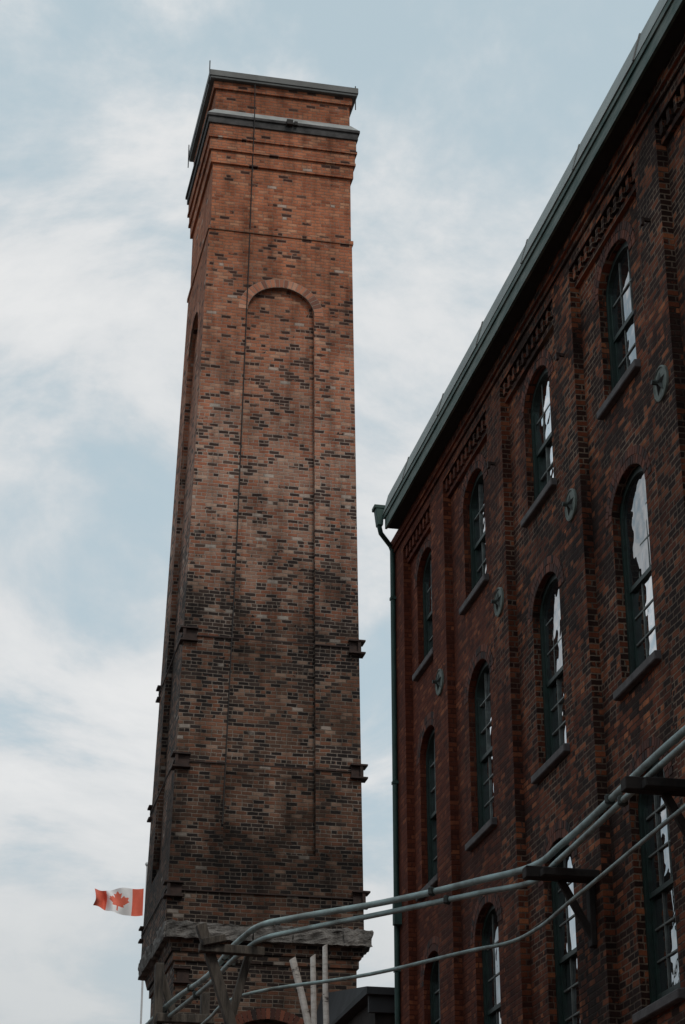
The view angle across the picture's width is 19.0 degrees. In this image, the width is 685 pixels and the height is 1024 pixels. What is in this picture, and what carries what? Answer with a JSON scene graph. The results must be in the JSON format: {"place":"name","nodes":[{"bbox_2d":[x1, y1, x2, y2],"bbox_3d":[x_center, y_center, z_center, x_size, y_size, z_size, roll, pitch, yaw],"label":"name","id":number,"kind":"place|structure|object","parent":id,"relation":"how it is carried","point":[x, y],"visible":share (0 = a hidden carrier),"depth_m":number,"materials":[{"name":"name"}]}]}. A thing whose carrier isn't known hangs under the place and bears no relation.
{"place":"outdoors","nodes":[
{"label":"outdoors","id":0,"kind":"place"},
{"bbox_2d":[0,0,658,1023],"label":"sky","id":1,"kind":"structure","parent":0,"point":[469,116],"materials":[{"name":"blue"}]},
{"bbox_2d":[317,986,394,1023],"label":"shed","id":2,"kind":"structure","parent":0,"point":[368,1005],"depth_m":34.88,"materials":[{"name":"metal"}]},
{"bbox_2d":[481,670,491,754],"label":"window glass","id":3,"kind":"object","parent":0,"point":[484,716],"visible":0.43,"depth_m":31.00,"materials":[{"name":"glass"}]},
{"label":"brick pavement","id":4,"kind":"structure","parent":0,"visible":0},
{"bbox_2d":[152,963,212,1023],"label":"timber trestle","id":5,"kind":"object","parent":4,"relation":"on","point":[161,988],"visible":0.85,"depth_m":32.99,"materials":[{"name":"wood"}]},
{"bbox_2d":[195,922,264,1023],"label":"timber trestle","id":6,"kind":"object","parent":4,"relation":"on","point":[209,948],"visible":1,"depth_m":28.01,"materials":[{"name":"wood"}]},
{"bbox_2d":[145,725,684,1023],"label":"overhead pipeline","id":7,"kind":"object","parent":6,"relation":"on","point":[630,786],"visible":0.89,"depth_m":24.44,"materials":[{"name":"grey metal"}]},
{"bbox_3d":[-0.165,14.598,28.140,1.000,0.540,1.200,5,-26,-11],"label":"timber planter","id":8,"kind":"object","parent":4,"relation":"on","visible":0},
{"bbox_2d":[289,957,311,1023],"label":"birch trunk","id":9,"kind":"object","parent":8,"relation":"in","point":[300,990],"visible":1,"depth_m":31.17,"materials":[{"name":"white plant"}]},
{"bbox_2d":[310,954,316,1023],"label":"birch trunk","id":10,"kind":"object","parent":8,"relation":"in","point":[313,989],"visible":1,"depth_m":31.52,"materials":[{"name":"white plant"}]},
{"bbox_2d":[322,943,328,1023],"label":"birch trunk","id":11,"kind":"object","parent":8,"relation":"in","point":[325,985],"visible":1,"depth_m":31.51,"materials":[{"name":"white plant"}]},
{"label":"ground","id":12,"kind":"structure","parent":0,"visible":0},
{"bbox_2d":[93,862,147,1023],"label":"canadian flag on pole","id":13,"kind":"object","parent":12,"relation":"on","point":[126,901],"visible":0.99,"depth_m":60.79,"materials":[{"name":"red fabric"}]},
{"bbox_2d":[138,60,373,1023],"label":"brick chimney tower","id":14,"kind":"structure","parent":12,"relation":"on","point":[255,810],"depth_m":44.64,"materials":[{"name":"brick"}]},
{"bbox_2d":[395,62,684,1023],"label":"panel wall","id":15,"kind":"structure","parent":12,"relation":"on","point":[638,715],"depth_m":26.76,"materials":[{"name":"brick"}]},
{"bbox_2d":[377,525,399,1023],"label":"downpipe","id":16,"kind":"object","parent":15,"relation":"attached to","point":[385,539],"visible":1,"depth_m":35.08,"materials":[{"name":"black metal"}]},
{"bbox_2d":[389,596,401,972],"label":"pipe clips and box","id":17,"kind":"object","parent":15,"relation":"attached to","point":[397,919],"visible":0.73,"depth_m":33.85,"materials":[{"name":"green paint"}]},
{"bbox_2d":[423,551,430,657],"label":"window frame","id":18,"kind":"object","parent":15,"relation":"attached to","point":[425,622],"visible":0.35,"depth_m":35.23,"materials":[{"name":"black wood"}]},
{"bbox_2d":[426,584,431,652],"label":"window sash","id":19,"kind":"object","parent":18,"relation":"in","point":[428,617],"depth_m":35.06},
{"bbox_2d":[427,562,430,614],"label":"window glass","id":20,"kind":"object","parent":19,"relation":"in","point":[428,587],"visible":0.26,"depth_m":35.22,"materials":[{"name":"glass"}]},
{"bbox_2d":[427,561,432,640],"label":"window bars","id":21,"kind":"object","parent":19,"relation":"attached to","point":[431,598],"depth_m":35.02,"materials":[{"name":"black metal"}]},
{"bbox_2d":[430,618,432,649],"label":"window glass","id":22,"kind":"object","parent":19,"relation":"in","point":[431,632],"visible":0.2,"depth_m":34.91,"materials":[{"name":"glass"}]},
{"bbox_2d":[426,728,434,881],"bbox_3d":[1.564,4.752,33.265,0.120,2.620,1.120,5,-26,-11],"label":"window frame","id":23,"kind":"object","parent":15,"relation":"attached to","point":[428,759],"visible":0.3,"depth_m":33.74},
{"bbox_2d":[429,761,435,877],"bbox_3d":[1.569,4.906,33.194,0.070,2.120,0.970,5,-26,-11],"label":"window sash","id":24,"kind":"object","parent":23,"relation":"in","point":[432,815],"depth_m":33.59,"materials":[{"name":"black wood"}]},
{"bbox_2d":[432,745,434,811],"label":"window glass","id":25,"kind":"object","parent":24,"relation":"in","point":[433,772],"visible":0.21,"depth_m":33.81,"materials":[{"name":"glass"}]},
{"bbox_2d":[430,737,436,860],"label":"window bars","id":26,"kind":"object","parent":24,"relation":"attached to","point":[432,791],"depth_m":33.62,"materials":[{"name":"black metal"}]},
{"bbox_2d":[434,817,437,874],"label":"window glass","id":27,"kind":"object","parent":24,"relation":"in","point":[436,871],"visible":0.2,"depth_m":33.33,"materials":[{"name":"glass"}]},
{"bbox_2d":[430,953,438,1023],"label":"window frame","id":28,"kind":"object","parent":15,"relation":"attached to","point":[434,969],"visible":0.37,"depth_m":32.46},
{"bbox_2d":[433,985,436,1023],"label":"window sash","id":29,"kind":"object","parent":28,"relation":"in","point":[435,1002],"depth_m":32.34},
{"bbox_2d":[436,966,439,1023],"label":"window glass","id":30,"kind":"object","parent":29,"relation":"in","point":[437,984],"visible":0.2,"depth_m":32.33,"materials":[{"name":"black glass"}]},
{"bbox_2d":[435,961,440,1023],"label":"window bars","id":31,"kind":"object","parent":29,"relation":"attached to","point":[436,992],"depth_m":32.14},
{"bbox_2d":[432,674,440,690],"bbox_3d":[1.486,2.694,32.701,0.106,0.280,0.294,5,-26,-11],"label":"anchor star","id":32,"kind":"object","parent":15,"relation":"attached to","point":[437,682],"visible":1,"depth_m":32.67,"materials":[{"name":"black metal"}]},
{"bbox_2d":[435,669,443,695],"bbox_3d":[1.544,2.713,32.706,0.036,0.430,0.430,5,-26,-11],"label":"anchor plate","id":33,"kind":"object","parent":15,"relation":"attached to","point":[441,675],"visible":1,"depth_m":32.62,"materials":[{"name":"grey metal"}]},
{"bbox_2d":[469,471,482,589],"bbox_3d":[2.212,0.315,32.015,0.120,2.020,1.200,5,-26,-11],"label":"window frame","id":34,"kind":"object","parent":15,"relation":"attached to","point":[475,489],"visible":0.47,"depth_m":32.53,"materials":[{"name":"black wood"}]},
{"bbox_2d":[472,510,484,583],"bbox_3d":[2.217,0.469,31.944,0.070,1.520,1.050,5,-26,-11],"label":"window sash","id":35,"kind":"object","parent":34,"relation":"in","point":[476,545],"depth_m":32.36,"materials":[{"name":"black wood"}]},
{"bbox_2d":[478,538,486,579],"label":"window glass","id":36,"kind":"object","parent":35,"relation":"in","point":[480,559],"visible":0.2,"depth_m":32.13,"materials":[{"name":"black glass"}]},
{"bbox_2d":[475,480,484,541],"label":"window glass","id":37,"kind":"object","parent":34,"relation":"in","point":[477,512],"visible":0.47,"depth_m":32.41,"materials":[{"name":"black glass"}]},
{"bbox_2d":[474,484,485,573],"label":"window bars","id":38,"kind":"object","parent":34,"relation":"attached to","point":[479,514],"depth_m":32.23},
{"bbox_2d":[475,661,488,830],"bbox_3d":[2.212,3.477,30.537,0.120,2.620,1.200,5,-26,-11],"label":"window frame","id":39,"kind":"object","parent":15,"relation":"attached to","point":[480,682],"visible":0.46,"depth_m":31.05,"materials":[{"name":"black wood"}]},
{"bbox_2d":[478,700,491,825],"bbox_3d":[2.217,3.631,30.466,0.070,2.120,1.050,5,-26,-11],"label":"window sash","id":40,"kind":"object","parent":39,"relation":"in","point":[483,758],"depth_m":30.90,"materials":[{"name":"black wood"}]},
{"bbox_2d":[480,673,493,818],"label":"window bars","id":41,"kind":"object","parent":40,"relation":"attached to","point":[485,702],"depth_m":30.77,"materials":[{"name":"black metal"}]},
{"bbox_2d":[484,754,494,822],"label":"window glass","id":42,"kind":"object","parent":40,"relation":"in","point":[486,775],"visible":0.4,"depth_m":30.52,"materials":[{"name":"glass"}]},
{"bbox_2d":[482,904,494,1023],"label":"window frame","id":43,"kind":"object","parent":15,"relation":"attached to","point":[490,911],"visible":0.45,"depth_m":29.64,"materials":[{"name":"black wood"}]},
{"bbox_2d":[485,941,500,1023],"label":"window sash","id":44,"kind":"object","parent":43,"relation":"in","point":[492,1011],"depth_m":29.40,"materials":[{"name":"black wood"}]},
{"bbox_2d":[487,914,499,1023],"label":"window bars","id":45,"kind":"object","parent":44,"relation":"attached to","point":[494,976],"depth_m":29.28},
{"bbox_2d":[487,910,500,1008],"bbox_3d":[2.216,6.343,29.198,0.011,1.377,1.050,5,-26,-12],"label":"window glass","id":46,"kind":"object","parent":44,"relation":"in","point":[490,965],"visible":0.47,"depth_m":29.38,"materials":[{"name":"grey glass"}]},
{"bbox_2d":[492,1009,500,1023],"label":"window glass","id":47,"kind":"object","parent":44,"relation":"in","point":[494,1020],"visible":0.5,"depth_m":29.06,"materials":[{"name":"glass"}]},
{"bbox_2d":[491,593,500,609],"bbox_3d":[2.203,1.283,29.680,0.106,0.280,0.294,5,-26,-11],"label":"anchor star","id":48,"kind":"object","parent":15,"relation":"attached to","point":[496,602],"visible":1,"depth_m":29.65,"materials":[{"name":"black metal"}]},
{"bbox_2d":[494,587,503,616],"bbox_3d":[2.261,1.302,29.685,0.036,0.430,0.430,5,-26,-11],"label":"anchor plate","id":49,"kind":"object","parent":15,"relation":"attached to","point":[499,610],"visible":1,"depth_m":29.61,"materials":[{"name":"grey metal"}]},
{"bbox_2d":[383,0,684,528],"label":"fascia","id":50,"kind":"structure","parent":15,"relation":"attached to","point":[644,58],"depth_m":27.89,"materials":[{"name":"grey paint"}]},
{"bbox_2d":[372,504,384,527],"bbox_3d":[0.766,0.099,36.571,0.450,0.390,0.220,5,-26,-11],"label":"gutter hopper","id":51,"kind":"object","parent":50,"relation":"attached to","point":[377,510],"visible":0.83,"depth_m":36.48,"materials":[{"name":"green paint"}]},
{"bbox_2d":[383,0,667,514],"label":"roof edge flashing","id":52,"kind":"object","parent":50,"relation":"attached to","point":[611,94],"visible":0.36,"depth_m":28.24,"materials":[{"name":"grey metal"}]},
{"bbox_2d":[388,3,684,528],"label":"soffit","id":53,"kind":"structure","parent":50,"relation":"attached to","point":[665,51],"depth_m":27.98,"materials":[{"name":"grey metal"}]},
{"bbox_3d":[9.976,-5.759,26.033,12.200,1.600,27.150,5,-26,-11],"label":"roof","id":54,"kind":"object","parent":50,"relation":"on","visible":0},
{"bbox_2d":[402,33,640,478],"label":"flashing seams","id":55,"kind":"object","parent":54,"relation":"on","point":[527,239],"visible":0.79,"depth_m":28.97,"materials":[{"name":"metal"}]},
{"bbox_2d":[391,32,684,552],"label":"cornice courses","id":56,"kind":"object","parent":15,"relation":"attached to","point":[658,92],"visible":1,"depth_m":28.28,"materials":[{"name":"brick"}]},
{"bbox_2d":[531,368,547,500],"bbox_3d":[2.921,-1.080,29.030,0.120,2.020,1.200,5,-26,-11],"label":"window frame","id":57,"kind":"object","parent":15,"relation":"attached to","point":[544,373],"visible":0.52,"depth_m":29.52,"materials":[{"name":"black wood"}]},
{"bbox_2d":[534,414,551,493],"bbox_3d":[2.926,-0.926,28.959,0.070,1.520,1.050,5,-26,-11],"label":"window sash","id":58,"kind":"object","parent":57,"relation":"in","point":[541,450],"depth_m":29.33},
{"bbox_2d":[541,441,553,487],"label":"window glass","id":59,"kind":"object","parent":58,"relation":"in","point":[550,458],"visible":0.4,"depth_m":29.08,"materials":[{"name":"glass"}]},
{"bbox_2d":[536,374,550,448],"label":"window glass","id":60,"kind":"object","parent":57,"relation":"in","point":[544,391],"visible":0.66,"depth_m":29.35,"materials":[{"name":"grey glass"}]},
{"bbox_2d":[537,385,552,482],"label":"window bars","id":61,"kind":"object","parent":57,"relation":"attached to","point":[547,470],"depth_m":29.12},
{"bbox_2d":[406,82,684,563],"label":"corbel tables","id":62,"kind":"object","parent":15,"relation":"attached to","point":[668,127],"visible":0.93,"depth_m":28.72,"materials":[{"name":"brick"}]},
{"bbox_2d":[412,359,684,1023],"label":"window sills","id":63,"kind":"structure","parent":15,"relation":"attached to","point":[651,661],"depth_m":26.27,"materials":[{"name":"stone"}]},
{"bbox_2d":[540,574,556,760],"bbox_3d":[2.921,2.082,27.552,0.120,2.620,1.200,5,-26,-11],"label":"window frame","id":64,"kind":"object","parent":15,"relation":"attached to","point":[553,579],"visible":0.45,"depth_m":28.01,"materials":[{"name":"black wood"}]},
{"bbox_2d":[543,618,562,755],"bbox_3d":[2.926,2.236,27.481,0.070,2.120,1.050,5,-26,-11],"label":"window sash","id":65,"kind":"object","parent":64,"relation":"in","point":[554,678],"depth_m":27.82,"materials":[{"name":"black wood"}]},
{"bbox_2d":[545,579,562,679],"bbox_3d":[2.909,1.557,27.795,0.011,1.314,1.050,4,-25,-11],"label":"window glass","id":66,"kind":"object","parent":65,"relation":"in","point":[552,611],"visible":0.7,"depth_m":27.93,"materials":[{"name":"glass"}]},
{"bbox_2d":[546,618,565,746],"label":"window bars","id":67,"kind":"object","parent":65,"relation":"attached to","point":[559,700],"depth_m":27.53,"materials":[{"name":"black metal"}]},
{"bbox_2d":[552,674,566,751],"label":"window glass","id":68,"kind":"object","parent":65,"relation":"in","point":[555,716],"visible":0.4,"depth_m":27.50,"materials":[{"name":"glass"}]},
{"bbox_2d":[414,145,684,988],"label":"window arch rings","id":69,"kind":"object","parent":15,"relation":"attached to","point":[639,758],"depth_m":27.84,"materials":[{"name":"brick"}]},
{"bbox_2d":[551,844,568,1023],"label":"window frame","id":70,"kind":"object","parent":15,"relation":"attached to","point":[559,987],"visible":0.15,"depth_m":26.39,"materials":[{"name":"black wood"}]},
{"bbox_2d":[555,882,576,1023],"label":"window sash","id":71,"kind":"object","parent":70,"relation":"in","point":[567,956],"depth_m":26.27,"materials":[{"name":"black wood"}]},
{"bbox_2d":[558,846,575,956],"bbox_3d":[2.924,4.948,26.213,0.012,1.377,1.050,5,-26,-11],"label":"window glass","id":72,"kind":"object","parent":71,"relation":"in","point":[571,923],"visible":0.2,"depth_m":26.31,"materials":[{"name":"glass"}]},
{"bbox_2d":[558,859,579,1023],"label":"window bars","id":73,"kind":"object","parent":71,"relation":"attached to","point":[571,988],"depth_m":25.99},
{"bbox_2d":[564,955,579,1023],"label":"window glass","id":74,"kind":"object","parent":71,"relation":"in","point":[576,990],"visible":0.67,"depth_m":25.94,"materials":[{"name":"black glass"}]},
{"bbox_2d":[562,494,572,515],"bbox_3d":[2.912,-0.112,26.696,0.106,0.280,0.294,5,-26,-11],"label":"anchor star","id":75,"kind":"object","parent":15,"relation":"attached to","point":[567,504],"visible":1,"depth_m":26.67,"materials":[{"name":"black metal"}]},
{"bbox_2d":[487,217,649,468],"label":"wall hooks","id":76,"kind":"object","parent":15,"relation":"attached to","point":[643,220],"depth_m":27.59,"materials":[{"name":"metal"}]},
{"bbox_2d":[565,488,576,520],"bbox_3d":[2.970,-0.093,26.701,0.036,0.430,0.430,5,-26,-11],"label":"anchor plate","id":77,"kind":"object","parent":15,"relation":"attached to","point":[573,495],"visible":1,"depth_m":26.62,"materials":[{"name":"grey metal"}]},
{"bbox_2d":[606,241,627,389],"bbox_3d":[3.629,-2.475,26.045,0.120,2.020,1.200,5,-26,-11],"label":"window frame","id":78,"kind":"object","parent":15,"relation":"attached to","point":[623,248],"visible":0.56,"depth_m":26.52,"materials":[{"name":"black wood"}]},
{"bbox_2d":[610,296,633,382],"bbox_3d":[3.634,-2.321,25.974,0.070,1.520,1.050,5,-26,-11],"label":"window sash","id":79,"kind":"object","parent":78,"relation":"in","point":[617,336],"depth_m":26.34,"materials":[{"name":"black wood"}]},
{"bbox_2d":[618,318,635,376],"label":"window glass","id":80,"kind":"object","parent":79,"relation":"in","point":[630,335],"visible":0.4,"depth_m":26.04,"materials":[{"name":"grey glass"}]},
{"bbox_2d":[612,251,632,333],"bbox_3d":[3.634,-2.871,26.231,0.012,0.996,1.050,5,-26,-11],"label":"window glass","id":81,"kind":"object","parent":78,"relation":"in","point":[626,296],"visible":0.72,"depth_m":26.38,"materials":[{"name":"grey glass"}]},
{"bbox_2d":[613,249,636,367],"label":"window bars","id":82,"kind":"object","parent":78,"relation":"attached to","point":[634,344],"depth_m":26.15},
{"bbox_2d":[620,466,642,674],"bbox_3d":[3.629,0.687,24.568,0.120,2.620,1.200,5,-26,-11],"label":"window frame","id":83,"kind":"object","parent":15,"relation":"attached to","point":[638,470],"visible":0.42,"depth_m":25.01,"materials":[{"name":"black wood"}]},
{"bbox_2d":[624,472,650,586],"bbox_3d":[3.617,0.162,24.810,0.014,1.314,1.050,5,-26,-12],"label":"window glass","id":84,"kind":"object","parent":83,"relation":"in","point":[635,514],"visible":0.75,"depth_m":24.92,"materials":[{"name":"grey glass"}]},
{"bbox_2d":[624,518,651,668],"bbox_3d":[3.634,0.841,24.497,0.070,2.120,1.050,5,-26,-11],"label":"window sash","id":85,"kind":"object","parent":83,"relation":"in","point":[640,580],"depth_m":24.78,"materials":[{"name":"black wood"}]},
{"bbox_2d":[634,574,656,664],"bbox_3d":[3.646,1.272,24.298,0.001,1.131,1.050,4,-25,-11],"label":"window glass","id":86,"kind":"object","parent":85,"relation":"in","point":[649,610],"visible":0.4,"depth_m":24.46,"materials":[{"name":"glass"}]},
{"bbox_2d":[635,501,656,657],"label":"window bars","id":87,"kind":"object","parent":83,"relation":"attached to","point":[649,632],"depth_m":24.46,"materials":[{"name":"black metal"}]},
{"bbox_2d":[651,373,663,394],"bbox_3d":[3.621,-1.507,23.711,0.106,0.280,0.294,5,-26,-11],"label":"anchor star","id":88,"kind":"object","parent":15,"relation":"attached to","point":[658,383],"visible":1,"depth_m":23.68,"materials":[{"name":"black metal"}]},
{"bbox_2d":[638,759,680,1003],"bbox_3d":[3.629,4.102,22.971,0.120,2.740,1.200,5,-26,-11],"label":"window frame","id":89,"kind":"object","parent":15,"relation":"attached to","point":[642,801],"visible":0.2,"depth_m":23.34,"materials":[{"name":"black wood"}]},
{"bbox_2d":[643,808,679,999],"bbox_3d":[3.634,4.257,22.900,0.070,2.240,1.050,5,-26,-11],"label":"window sash","id":90,"kind":"object","parent":89,"relation":"in","point":[659,890],"depth_m":23.22,"materials":[{"name":"black wood"}]},
{"bbox_2d":[646,769,670,890],"bbox_3d":[3.642,3.554,23.230,0.012,1.377,1.050,5,-26,-10],"label":"window glass","id":91,"kind":"object","parent":90,"relation":"in","point":[664,854],"visible":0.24,"depth_m":23.34,"materials":[{"name":"glass"}]},
{"bbox_2d":[646,768,679,987],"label":"window bars","id":92,"kind":"object","parent":90,"relation":"attached to","point":[658,850],"depth_m":23.01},
{"bbox_2d":[655,886,679,992],"bbox_3d":[3.655,4.717,22.690,0.001,1.188,1.050,5,-26,-11],"label":"window glass","id":93,"kind":"object","parent":90,"relation":"in","point":[672,938],"visible":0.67,"depth_m":22.85,"materials":[{"name":"glass"}]},
{"bbox_2d":[653,365,668,401],"bbox_3d":[3.678,-1.488,23.716,0.036,0.430,0.430,5,-26,-11],"label":"anchor plate","id":94,"kind":"object","parent":15,"relation":"attached to","point":[661,370],"visible":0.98,"depth_m":23.65,"materials":[{"name":"grey metal"}]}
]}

